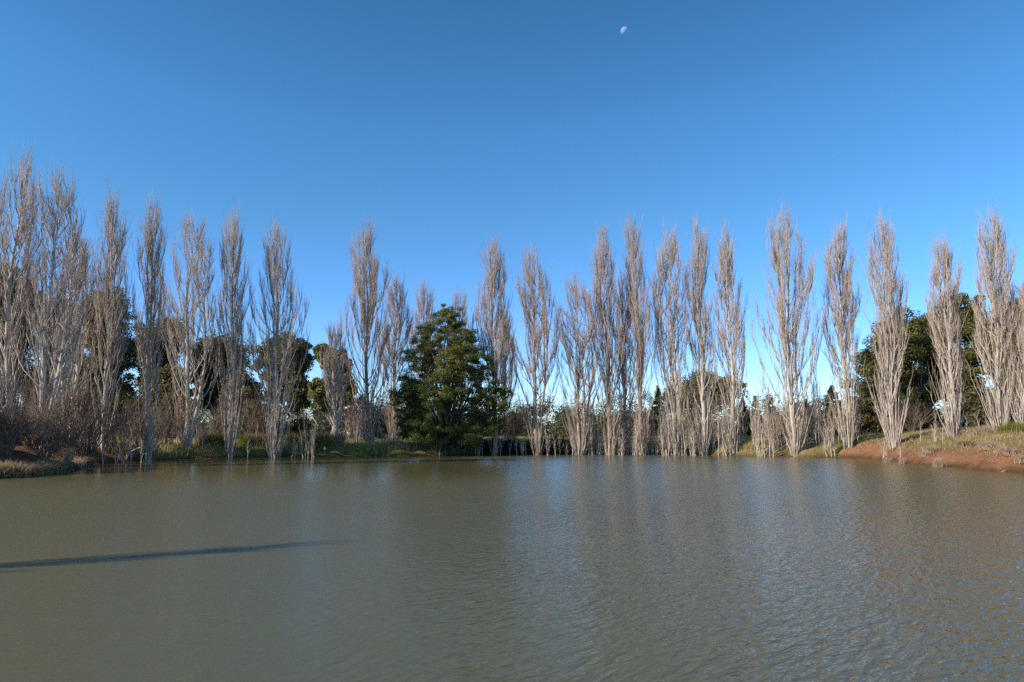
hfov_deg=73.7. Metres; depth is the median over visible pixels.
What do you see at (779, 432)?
poplar sapling
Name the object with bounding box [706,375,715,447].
poplar sapling
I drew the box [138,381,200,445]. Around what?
bare shrub
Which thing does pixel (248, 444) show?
poplar sapling
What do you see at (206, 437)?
grass tussock
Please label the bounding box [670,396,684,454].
poplar sapling
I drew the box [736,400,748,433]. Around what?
conifer tree
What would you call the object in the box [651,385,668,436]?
conifer tree
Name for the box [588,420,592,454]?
poplar sapling
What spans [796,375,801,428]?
poplar sapling
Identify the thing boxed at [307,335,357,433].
gum tree
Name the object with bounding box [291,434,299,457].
poplar sapling
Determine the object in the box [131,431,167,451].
fallen branch
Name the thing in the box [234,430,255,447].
grass tussock
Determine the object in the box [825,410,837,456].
poplar sapling
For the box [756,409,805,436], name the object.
leafy bush
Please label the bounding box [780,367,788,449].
poplar sapling
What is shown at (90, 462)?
grass tussock
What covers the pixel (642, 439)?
poplar sapling
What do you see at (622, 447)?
poplar sapling
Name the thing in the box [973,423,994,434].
grass tussock
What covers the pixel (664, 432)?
poplar sapling
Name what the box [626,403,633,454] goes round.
poplar sapling
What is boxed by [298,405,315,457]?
poplar sapling
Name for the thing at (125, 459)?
bare shrub
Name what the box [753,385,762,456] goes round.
poplar sapling
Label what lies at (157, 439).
bare shrub
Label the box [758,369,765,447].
poplar sapling
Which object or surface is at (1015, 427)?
grass tussock
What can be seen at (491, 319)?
poplar tree
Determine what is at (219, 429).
bare shrub
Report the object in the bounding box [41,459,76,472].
grass tussock
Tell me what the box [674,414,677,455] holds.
poplar sapling
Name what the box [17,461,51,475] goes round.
grass tussock
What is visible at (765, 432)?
poplar sapling
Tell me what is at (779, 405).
poplar sapling
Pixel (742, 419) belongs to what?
poplar sapling
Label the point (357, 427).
poplar sapling
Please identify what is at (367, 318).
poplar tree
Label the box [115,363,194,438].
gum tree
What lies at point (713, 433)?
poplar sapling
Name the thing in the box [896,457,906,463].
grass tussock
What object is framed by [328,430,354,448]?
grass tussock
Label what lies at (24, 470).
grass tussock
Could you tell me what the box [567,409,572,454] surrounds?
poplar sapling
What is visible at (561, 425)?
leafy bush
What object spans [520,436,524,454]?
poplar sapling
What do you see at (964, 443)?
grass tussock
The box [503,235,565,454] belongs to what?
poplar tree
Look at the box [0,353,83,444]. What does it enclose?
bare shrub
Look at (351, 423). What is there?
bare shrub
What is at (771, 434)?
poplar sapling
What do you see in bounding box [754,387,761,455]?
poplar sapling
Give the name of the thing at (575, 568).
water
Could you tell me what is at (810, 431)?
poplar sapling
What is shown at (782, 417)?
poplar sapling
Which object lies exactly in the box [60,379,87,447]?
poplar sapling
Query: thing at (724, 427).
poplar sapling
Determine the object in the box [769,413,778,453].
poplar sapling
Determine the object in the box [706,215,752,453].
poplar tree
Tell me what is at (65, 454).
grass tussock
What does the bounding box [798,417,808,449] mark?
poplar sapling
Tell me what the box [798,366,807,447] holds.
poplar sapling
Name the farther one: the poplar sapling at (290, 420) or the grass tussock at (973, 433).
the poplar sapling at (290, 420)
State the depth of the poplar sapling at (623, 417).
58.22 m
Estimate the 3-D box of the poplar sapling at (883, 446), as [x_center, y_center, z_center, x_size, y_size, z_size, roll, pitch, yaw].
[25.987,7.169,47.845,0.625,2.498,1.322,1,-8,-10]
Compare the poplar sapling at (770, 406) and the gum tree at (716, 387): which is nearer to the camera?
the poplar sapling at (770, 406)
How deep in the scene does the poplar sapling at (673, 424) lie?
56.75 m
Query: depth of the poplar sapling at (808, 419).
54.42 m
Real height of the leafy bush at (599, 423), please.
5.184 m
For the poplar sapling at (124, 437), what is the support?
on the ground at (970, 458)
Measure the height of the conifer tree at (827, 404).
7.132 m
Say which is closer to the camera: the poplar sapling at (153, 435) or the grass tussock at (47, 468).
the grass tussock at (47, 468)
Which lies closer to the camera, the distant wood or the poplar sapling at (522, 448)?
the poplar sapling at (522, 448)
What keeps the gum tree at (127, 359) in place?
on the ground at (970, 458)
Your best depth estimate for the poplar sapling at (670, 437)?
57.98 m
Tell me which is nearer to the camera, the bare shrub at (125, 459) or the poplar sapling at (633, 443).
the bare shrub at (125, 459)
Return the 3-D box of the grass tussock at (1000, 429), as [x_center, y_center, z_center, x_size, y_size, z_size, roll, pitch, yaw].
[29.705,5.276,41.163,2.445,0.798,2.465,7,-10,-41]
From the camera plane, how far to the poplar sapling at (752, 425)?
56.21 m
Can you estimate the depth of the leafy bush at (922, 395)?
57.33 m
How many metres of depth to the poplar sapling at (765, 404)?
54.53 m
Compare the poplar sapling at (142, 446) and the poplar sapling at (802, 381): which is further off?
the poplar sapling at (802, 381)
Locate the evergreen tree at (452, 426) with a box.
[386,303,515,454]
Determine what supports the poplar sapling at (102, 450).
in the water
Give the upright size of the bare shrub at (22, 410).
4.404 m
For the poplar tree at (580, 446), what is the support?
on the ground at (970, 458)
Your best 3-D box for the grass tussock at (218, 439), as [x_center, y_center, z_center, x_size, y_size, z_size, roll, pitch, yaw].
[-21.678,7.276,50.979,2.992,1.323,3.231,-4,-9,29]
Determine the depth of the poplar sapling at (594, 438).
58.22 m
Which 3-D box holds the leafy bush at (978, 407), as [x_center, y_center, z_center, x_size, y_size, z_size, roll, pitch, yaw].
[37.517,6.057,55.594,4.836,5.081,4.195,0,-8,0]
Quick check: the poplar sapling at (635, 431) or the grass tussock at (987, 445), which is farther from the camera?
the poplar sapling at (635, 431)
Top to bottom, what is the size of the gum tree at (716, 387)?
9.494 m
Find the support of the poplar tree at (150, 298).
on the ground at (970, 458)
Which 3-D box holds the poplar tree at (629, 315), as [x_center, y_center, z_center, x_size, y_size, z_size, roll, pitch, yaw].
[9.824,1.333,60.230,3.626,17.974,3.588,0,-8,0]
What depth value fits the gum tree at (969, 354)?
63.42 m
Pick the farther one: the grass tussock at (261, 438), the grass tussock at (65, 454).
the grass tussock at (261, 438)
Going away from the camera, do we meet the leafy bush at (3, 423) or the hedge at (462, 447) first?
the leafy bush at (3, 423)
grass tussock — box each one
[0,458,24,476]
[3,460,40,477]
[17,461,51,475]
[26,458,63,474]
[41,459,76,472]
[51,445,81,460]
[72,456,95,467]
[76,455,99,466]
[193,430,219,446]
[207,431,237,447]
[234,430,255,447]
[251,431,269,445]
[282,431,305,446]
[291,428,332,447]
[308,431,340,449]
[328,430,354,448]
[882,456,897,462]
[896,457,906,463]
[918,450,931,456]
[919,444,947,452]
[927,456,946,466]
[952,439,978,447]
[960,428,981,438]
[972,440,998,449]
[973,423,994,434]
[985,423,1010,434]
[994,445,1018,455]
[999,420,1023,433]
[1007,453,1023,462]
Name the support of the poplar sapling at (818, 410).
on the ground at (970, 458)
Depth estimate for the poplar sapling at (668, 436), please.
56.66 m
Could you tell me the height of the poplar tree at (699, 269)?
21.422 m
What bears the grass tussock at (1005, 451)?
on the ground at (970, 458)
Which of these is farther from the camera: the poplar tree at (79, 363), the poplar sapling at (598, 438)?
the poplar sapling at (598, 438)
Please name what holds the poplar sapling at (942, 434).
on the ground at (970, 458)
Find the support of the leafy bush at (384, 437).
on the ground at (970, 458)
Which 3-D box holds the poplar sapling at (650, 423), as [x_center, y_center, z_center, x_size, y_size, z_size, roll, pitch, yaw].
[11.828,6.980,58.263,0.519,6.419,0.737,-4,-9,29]
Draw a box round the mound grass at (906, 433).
[806,426,1023,450]
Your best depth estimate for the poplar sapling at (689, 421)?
56.55 m
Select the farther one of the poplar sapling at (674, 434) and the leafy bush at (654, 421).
the leafy bush at (654, 421)
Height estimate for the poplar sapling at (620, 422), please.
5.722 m
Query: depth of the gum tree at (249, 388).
59.98 m
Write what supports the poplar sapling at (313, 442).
on the ground at (970, 458)
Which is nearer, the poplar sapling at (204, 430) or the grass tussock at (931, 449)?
the grass tussock at (931, 449)
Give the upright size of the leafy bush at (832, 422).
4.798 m
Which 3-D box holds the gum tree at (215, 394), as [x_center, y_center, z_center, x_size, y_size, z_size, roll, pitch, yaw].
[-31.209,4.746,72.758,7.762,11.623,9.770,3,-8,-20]
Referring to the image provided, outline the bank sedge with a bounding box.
[85,434,783,459]
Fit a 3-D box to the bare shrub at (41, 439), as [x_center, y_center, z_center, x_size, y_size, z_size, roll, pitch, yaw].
[-22.456,4.292,33.105,4.308,3.203,2.988,0,-8,0]
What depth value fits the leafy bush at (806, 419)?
82.81 m
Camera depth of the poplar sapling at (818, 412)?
54.14 m
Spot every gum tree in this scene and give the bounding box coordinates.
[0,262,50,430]
[20,296,85,420]
[49,360,125,436]
[71,286,139,434]
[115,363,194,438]
[128,315,190,387]
[182,331,254,434]
[214,372,270,437]
[249,331,315,424]
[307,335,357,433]
[656,368,746,435]
[841,306,935,433]
[904,312,957,424]
[921,292,1004,417]
[975,296,1022,404]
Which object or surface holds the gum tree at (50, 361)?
on the ground at (970, 458)
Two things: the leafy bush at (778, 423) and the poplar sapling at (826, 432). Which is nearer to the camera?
the poplar sapling at (826, 432)
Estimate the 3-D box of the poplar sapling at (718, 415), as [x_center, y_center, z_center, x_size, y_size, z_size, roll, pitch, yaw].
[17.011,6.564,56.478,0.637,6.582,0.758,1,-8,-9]
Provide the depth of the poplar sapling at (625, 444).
58.38 m
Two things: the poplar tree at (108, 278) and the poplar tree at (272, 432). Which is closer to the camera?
the poplar tree at (108, 278)
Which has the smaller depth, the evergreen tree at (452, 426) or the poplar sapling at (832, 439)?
the poplar sapling at (832, 439)
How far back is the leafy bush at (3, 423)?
31.26 m
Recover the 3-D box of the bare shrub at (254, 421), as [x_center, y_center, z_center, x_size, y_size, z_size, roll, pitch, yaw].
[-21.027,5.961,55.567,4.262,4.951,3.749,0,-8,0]
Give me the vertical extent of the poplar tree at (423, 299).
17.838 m
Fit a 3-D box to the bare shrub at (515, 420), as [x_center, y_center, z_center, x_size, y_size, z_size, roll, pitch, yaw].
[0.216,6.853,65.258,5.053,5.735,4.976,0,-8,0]
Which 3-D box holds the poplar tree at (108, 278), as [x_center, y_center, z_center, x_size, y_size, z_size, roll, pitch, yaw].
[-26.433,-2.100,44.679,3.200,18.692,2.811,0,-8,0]
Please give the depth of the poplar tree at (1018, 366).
43.32 m
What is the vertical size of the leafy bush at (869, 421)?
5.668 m
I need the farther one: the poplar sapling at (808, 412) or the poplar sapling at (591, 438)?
the poplar sapling at (591, 438)
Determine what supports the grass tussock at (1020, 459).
on the ground at (970, 458)
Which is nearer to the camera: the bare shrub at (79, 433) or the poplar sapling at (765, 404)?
the bare shrub at (79, 433)
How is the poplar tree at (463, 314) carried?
on the ground at (970, 458)
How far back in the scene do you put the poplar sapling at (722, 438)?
55.86 m
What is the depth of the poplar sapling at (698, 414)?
57.62 m
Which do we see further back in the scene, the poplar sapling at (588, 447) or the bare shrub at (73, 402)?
the poplar sapling at (588, 447)
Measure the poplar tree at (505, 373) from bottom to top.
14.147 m
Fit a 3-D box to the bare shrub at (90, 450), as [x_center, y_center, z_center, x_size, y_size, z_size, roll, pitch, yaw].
[-25.116,4.400,41.004,5.051,5.328,4.269,-4,-9,27]
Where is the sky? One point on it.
(448, 124)
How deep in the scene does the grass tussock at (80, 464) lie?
35.56 m
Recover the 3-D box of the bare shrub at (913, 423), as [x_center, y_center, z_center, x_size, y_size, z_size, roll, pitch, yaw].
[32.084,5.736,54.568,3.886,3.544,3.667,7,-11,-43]
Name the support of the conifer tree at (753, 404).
on the ground at (970, 458)
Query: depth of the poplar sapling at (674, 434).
56.49 m
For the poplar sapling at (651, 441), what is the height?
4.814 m
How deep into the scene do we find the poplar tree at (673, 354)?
58.44 m
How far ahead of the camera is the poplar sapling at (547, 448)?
57.12 m
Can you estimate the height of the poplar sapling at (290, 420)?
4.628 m
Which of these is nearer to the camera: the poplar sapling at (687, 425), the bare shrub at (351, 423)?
the poplar sapling at (687, 425)
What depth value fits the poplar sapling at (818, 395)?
55.10 m
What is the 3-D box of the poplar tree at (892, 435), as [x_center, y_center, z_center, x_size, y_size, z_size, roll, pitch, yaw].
[27.199,-1.251,49.654,3.524,18.279,3.271,-3,-8,23]
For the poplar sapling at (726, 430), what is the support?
on the ground at (970, 458)
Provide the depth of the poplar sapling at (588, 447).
57.44 m
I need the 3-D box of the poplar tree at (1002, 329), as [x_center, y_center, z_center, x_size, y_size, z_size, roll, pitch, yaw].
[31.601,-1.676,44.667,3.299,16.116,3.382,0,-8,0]
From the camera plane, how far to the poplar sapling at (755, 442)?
54.48 m
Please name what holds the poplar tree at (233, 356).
on the ground at (970, 458)
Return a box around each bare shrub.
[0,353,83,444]
[0,373,68,450]
[0,377,65,454]
[3,397,99,458]
[23,366,100,434]
[47,392,109,456]
[50,371,130,455]
[87,378,157,461]
[109,387,183,460]
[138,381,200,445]
[176,388,247,435]
[234,392,280,436]
[337,391,384,439]
[374,385,417,439]
[492,389,532,438]
[894,391,936,431]
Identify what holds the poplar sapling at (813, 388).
on the ground at (970, 458)
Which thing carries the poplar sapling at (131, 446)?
in the water
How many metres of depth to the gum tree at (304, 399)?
66.59 m
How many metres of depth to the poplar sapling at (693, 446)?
55.96 m
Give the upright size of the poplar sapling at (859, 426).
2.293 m
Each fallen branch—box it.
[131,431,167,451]
[304,409,322,430]
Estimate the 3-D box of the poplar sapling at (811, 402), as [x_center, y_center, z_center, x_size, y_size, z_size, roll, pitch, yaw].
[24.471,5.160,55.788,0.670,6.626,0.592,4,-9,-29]
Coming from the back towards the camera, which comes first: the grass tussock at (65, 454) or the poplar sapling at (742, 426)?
the poplar sapling at (742, 426)
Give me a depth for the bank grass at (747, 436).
55.55 m
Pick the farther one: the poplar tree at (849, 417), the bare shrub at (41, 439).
the poplar tree at (849, 417)
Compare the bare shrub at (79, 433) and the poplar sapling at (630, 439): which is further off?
the poplar sapling at (630, 439)
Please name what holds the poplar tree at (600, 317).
on the ground at (970, 458)
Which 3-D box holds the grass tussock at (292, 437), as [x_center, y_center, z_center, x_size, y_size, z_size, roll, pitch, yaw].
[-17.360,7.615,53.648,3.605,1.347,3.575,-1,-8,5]
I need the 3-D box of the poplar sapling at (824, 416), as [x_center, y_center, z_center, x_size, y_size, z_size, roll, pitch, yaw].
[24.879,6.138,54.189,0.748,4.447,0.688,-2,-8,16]
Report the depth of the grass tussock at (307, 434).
53.61 m
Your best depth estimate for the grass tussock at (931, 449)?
41.35 m
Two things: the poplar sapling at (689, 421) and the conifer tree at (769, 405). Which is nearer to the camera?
the poplar sapling at (689, 421)
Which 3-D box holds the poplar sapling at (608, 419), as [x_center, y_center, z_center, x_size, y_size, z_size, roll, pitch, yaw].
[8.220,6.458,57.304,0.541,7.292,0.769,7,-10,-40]
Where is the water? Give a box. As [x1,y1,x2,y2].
[0,454,1023,681]
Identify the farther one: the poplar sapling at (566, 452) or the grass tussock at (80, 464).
the poplar sapling at (566, 452)
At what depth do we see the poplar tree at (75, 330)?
41.44 m
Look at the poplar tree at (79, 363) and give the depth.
44.47 m
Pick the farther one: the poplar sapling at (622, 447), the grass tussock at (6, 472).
the poplar sapling at (622, 447)
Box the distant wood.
[3,388,949,437]
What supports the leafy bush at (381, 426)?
on the ground at (970, 458)
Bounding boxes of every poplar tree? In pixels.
[0,138,47,444]
[10,153,90,451]
[49,214,101,438]
[59,233,104,431]
[89,174,134,449]
[130,185,174,460]
[153,208,219,448]
[210,201,253,457]
[245,207,310,457]
[317,318,354,434]
[338,212,396,443]
[375,270,419,440]
[405,276,442,434]
[444,286,476,417]
[472,230,516,454]
[497,308,518,438]
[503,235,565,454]
[552,262,609,454]
[586,216,631,454]
[606,264,639,451]
[617,214,661,454]
[647,221,695,454]
[679,215,719,454]
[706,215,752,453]
[750,199,827,456]
[819,210,865,447]
[859,207,913,449]
[920,223,970,438]
[968,197,1023,431]
[993,274,1023,425]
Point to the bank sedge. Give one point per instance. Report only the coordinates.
(175, 445)
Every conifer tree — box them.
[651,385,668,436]
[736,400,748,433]
[749,395,762,422]
[763,395,776,424]
[820,385,842,435]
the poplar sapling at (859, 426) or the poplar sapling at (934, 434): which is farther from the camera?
the poplar sapling at (859, 426)
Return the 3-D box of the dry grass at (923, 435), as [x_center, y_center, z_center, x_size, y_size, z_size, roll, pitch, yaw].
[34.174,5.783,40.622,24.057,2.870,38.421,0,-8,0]
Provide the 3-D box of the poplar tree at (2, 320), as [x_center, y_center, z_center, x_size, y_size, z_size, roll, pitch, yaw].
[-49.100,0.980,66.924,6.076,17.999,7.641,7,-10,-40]
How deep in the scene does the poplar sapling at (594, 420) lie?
58.23 m
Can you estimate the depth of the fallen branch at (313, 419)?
60.94 m
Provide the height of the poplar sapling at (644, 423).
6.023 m
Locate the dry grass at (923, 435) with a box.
[779,423,1023,458]
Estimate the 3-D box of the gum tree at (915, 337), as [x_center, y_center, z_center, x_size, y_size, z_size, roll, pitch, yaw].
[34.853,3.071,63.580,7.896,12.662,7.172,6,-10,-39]
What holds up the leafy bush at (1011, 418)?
on the ground at (970, 458)
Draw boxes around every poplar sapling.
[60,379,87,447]
[97,432,107,466]
[112,426,123,466]
[121,402,128,462]
[128,425,137,465]
[139,427,146,462]
[149,409,159,465]
[200,408,209,447]
[246,429,252,457]
[288,395,293,443]
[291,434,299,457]
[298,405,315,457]
[309,421,317,457]
[350,390,356,441]
[352,401,361,441]
[376,408,380,442]
[384,429,393,442]
[390,412,400,440]
[474,433,481,454]
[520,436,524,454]
[544,427,550,454]
[563,437,568,454]
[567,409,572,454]
[581,417,591,454]
[588,411,596,454]
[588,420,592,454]
[590,395,596,454]
[594,402,600,454]
[605,386,611,454]
[611,428,615,449]
[615,398,622,454]
[619,390,626,454]
[619,428,624,454]
[621,422,626,454]
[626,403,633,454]
[629,420,632,454]
[630,425,637,454]
[633,413,640,454]
[638,414,646,454]
[642,394,649,454]
[647,390,653,454]
[649,407,659,454]
[657,389,668,455]
[659,414,676,454]
[661,398,671,455]
[668,391,677,450]
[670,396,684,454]
[672,412,675,447]
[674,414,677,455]
[677,374,683,455]
[681,408,688,455]
[683,390,691,454]
[683,398,696,455]
[688,422,695,455]
[694,387,705,441]
[695,404,698,452]
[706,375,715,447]
[708,411,716,452]
[714,393,720,455]
[717,388,734,455]
[719,412,724,455]
[721,404,726,455]
[737,388,744,449]
[738,398,744,443]
[740,408,746,444]
[744,391,749,442]
[747,389,756,446]
[750,384,757,450]
[751,415,757,455]
[753,367,762,455]
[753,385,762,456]
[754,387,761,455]
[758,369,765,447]
[759,394,765,456]
[761,399,772,450]
[763,385,771,455]
[764,375,774,443]
[764,388,771,455]
[768,405,773,456]
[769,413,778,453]
[771,372,777,446]
[772,377,779,450]
[774,369,781,435]
[775,412,781,449]
[778,359,785,447]
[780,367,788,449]
[794,392,803,442]
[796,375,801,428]
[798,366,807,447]
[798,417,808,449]
[802,387,809,444]
[804,377,809,442]
[806,369,812,434]
[808,401,815,439]
[811,346,815,440]
[811,378,816,439]
[812,362,821,439]
[812,364,821,444]
[813,403,817,444]
[814,379,822,440]
[818,412,834,447]
[820,393,825,435]
[820,415,834,455]
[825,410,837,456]
[833,399,839,441]
[857,416,863,437]
[878,431,888,458]
[930,407,939,441]
[937,420,946,444]
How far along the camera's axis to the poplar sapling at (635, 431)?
56.70 m
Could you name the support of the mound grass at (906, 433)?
on the ground at (970, 458)
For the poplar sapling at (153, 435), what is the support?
in the water
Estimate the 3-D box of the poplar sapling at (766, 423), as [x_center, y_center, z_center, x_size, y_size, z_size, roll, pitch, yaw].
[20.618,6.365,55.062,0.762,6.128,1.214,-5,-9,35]
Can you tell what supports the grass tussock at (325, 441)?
on the ground at (970, 458)
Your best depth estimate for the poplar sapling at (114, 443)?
36.95 m
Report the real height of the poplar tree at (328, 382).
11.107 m
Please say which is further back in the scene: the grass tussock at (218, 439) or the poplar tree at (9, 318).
the grass tussock at (218, 439)
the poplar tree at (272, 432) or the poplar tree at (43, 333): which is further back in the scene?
the poplar tree at (272, 432)
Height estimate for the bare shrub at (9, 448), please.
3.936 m
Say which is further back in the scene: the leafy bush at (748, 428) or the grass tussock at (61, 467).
the leafy bush at (748, 428)
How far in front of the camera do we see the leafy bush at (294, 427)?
62.61 m
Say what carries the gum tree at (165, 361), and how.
on the ground at (970, 458)
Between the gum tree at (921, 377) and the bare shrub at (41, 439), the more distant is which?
the gum tree at (921, 377)
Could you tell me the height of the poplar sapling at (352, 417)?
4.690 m
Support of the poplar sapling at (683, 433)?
in the water
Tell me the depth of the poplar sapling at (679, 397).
56.79 m
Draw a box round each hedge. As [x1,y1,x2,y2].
[411,441,474,451]
[477,436,572,454]
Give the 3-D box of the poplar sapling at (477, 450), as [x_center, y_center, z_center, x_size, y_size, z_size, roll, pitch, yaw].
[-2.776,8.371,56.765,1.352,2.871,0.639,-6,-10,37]
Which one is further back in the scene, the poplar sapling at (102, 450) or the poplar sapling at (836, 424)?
the poplar sapling at (836, 424)
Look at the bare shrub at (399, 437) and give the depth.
63.58 m
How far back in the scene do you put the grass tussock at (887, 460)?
42.34 m
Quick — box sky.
[0,0,1023,432]
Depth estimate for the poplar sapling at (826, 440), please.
51.87 m
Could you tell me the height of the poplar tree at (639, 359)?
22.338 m
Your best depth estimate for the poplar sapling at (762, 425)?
53.52 m
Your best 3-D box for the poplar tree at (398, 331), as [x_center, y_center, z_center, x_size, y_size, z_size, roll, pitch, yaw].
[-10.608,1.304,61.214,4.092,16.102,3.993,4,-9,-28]
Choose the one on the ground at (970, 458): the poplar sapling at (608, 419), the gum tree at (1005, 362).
the gum tree at (1005, 362)
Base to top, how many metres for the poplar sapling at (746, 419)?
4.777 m
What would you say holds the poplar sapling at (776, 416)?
on the ground at (970, 458)
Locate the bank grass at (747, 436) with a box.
[52,433,1008,452]
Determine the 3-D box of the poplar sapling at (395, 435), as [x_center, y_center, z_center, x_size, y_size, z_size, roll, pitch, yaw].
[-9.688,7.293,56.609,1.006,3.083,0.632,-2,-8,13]
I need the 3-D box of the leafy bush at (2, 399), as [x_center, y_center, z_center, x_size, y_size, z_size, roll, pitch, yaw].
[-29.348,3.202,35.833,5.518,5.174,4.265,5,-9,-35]
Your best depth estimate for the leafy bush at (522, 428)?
82.71 m
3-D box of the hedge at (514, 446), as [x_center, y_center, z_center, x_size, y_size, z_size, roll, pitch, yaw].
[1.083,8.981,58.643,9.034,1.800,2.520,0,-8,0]
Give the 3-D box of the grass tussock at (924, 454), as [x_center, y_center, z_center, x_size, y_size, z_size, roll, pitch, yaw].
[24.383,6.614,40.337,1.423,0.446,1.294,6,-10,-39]
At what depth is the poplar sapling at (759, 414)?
54.85 m
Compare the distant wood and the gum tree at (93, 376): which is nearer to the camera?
the gum tree at (93, 376)
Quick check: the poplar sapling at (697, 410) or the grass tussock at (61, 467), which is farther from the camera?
the poplar sapling at (697, 410)
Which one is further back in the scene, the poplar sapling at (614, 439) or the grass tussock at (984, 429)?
the poplar sapling at (614, 439)
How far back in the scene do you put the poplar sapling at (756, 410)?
56.03 m
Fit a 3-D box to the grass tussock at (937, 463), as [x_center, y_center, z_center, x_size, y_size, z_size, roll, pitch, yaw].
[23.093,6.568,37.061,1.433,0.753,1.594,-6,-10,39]
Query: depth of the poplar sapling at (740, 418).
56.44 m
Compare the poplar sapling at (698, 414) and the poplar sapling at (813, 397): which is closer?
the poplar sapling at (813, 397)
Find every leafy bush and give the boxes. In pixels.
[0,382,13,439]
[1,415,8,440]
[260,410,324,436]
[341,395,389,438]
[379,407,411,439]
[472,410,532,436]
[551,407,581,438]
[587,403,627,436]
[627,408,663,436]
[734,414,764,436]
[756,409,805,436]
[788,408,821,436]
[809,406,841,436]
[836,384,884,435]
[896,380,948,431]
[943,384,1003,427]
[1002,393,1023,423]
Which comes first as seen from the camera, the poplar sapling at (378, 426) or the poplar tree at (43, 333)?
the poplar tree at (43, 333)
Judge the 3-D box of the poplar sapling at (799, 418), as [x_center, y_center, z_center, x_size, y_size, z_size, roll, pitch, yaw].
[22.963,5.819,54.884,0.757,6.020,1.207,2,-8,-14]
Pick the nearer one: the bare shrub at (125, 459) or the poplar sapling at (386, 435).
the bare shrub at (125, 459)
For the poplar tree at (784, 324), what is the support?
on the ground at (970, 458)
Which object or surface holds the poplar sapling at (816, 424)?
on the ground at (970, 458)
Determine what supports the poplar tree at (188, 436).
on the ground at (970, 458)
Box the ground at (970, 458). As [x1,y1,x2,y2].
[0,429,1023,477]
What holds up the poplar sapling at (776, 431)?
on the ground at (970, 458)
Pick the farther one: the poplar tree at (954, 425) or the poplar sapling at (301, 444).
the poplar sapling at (301, 444)

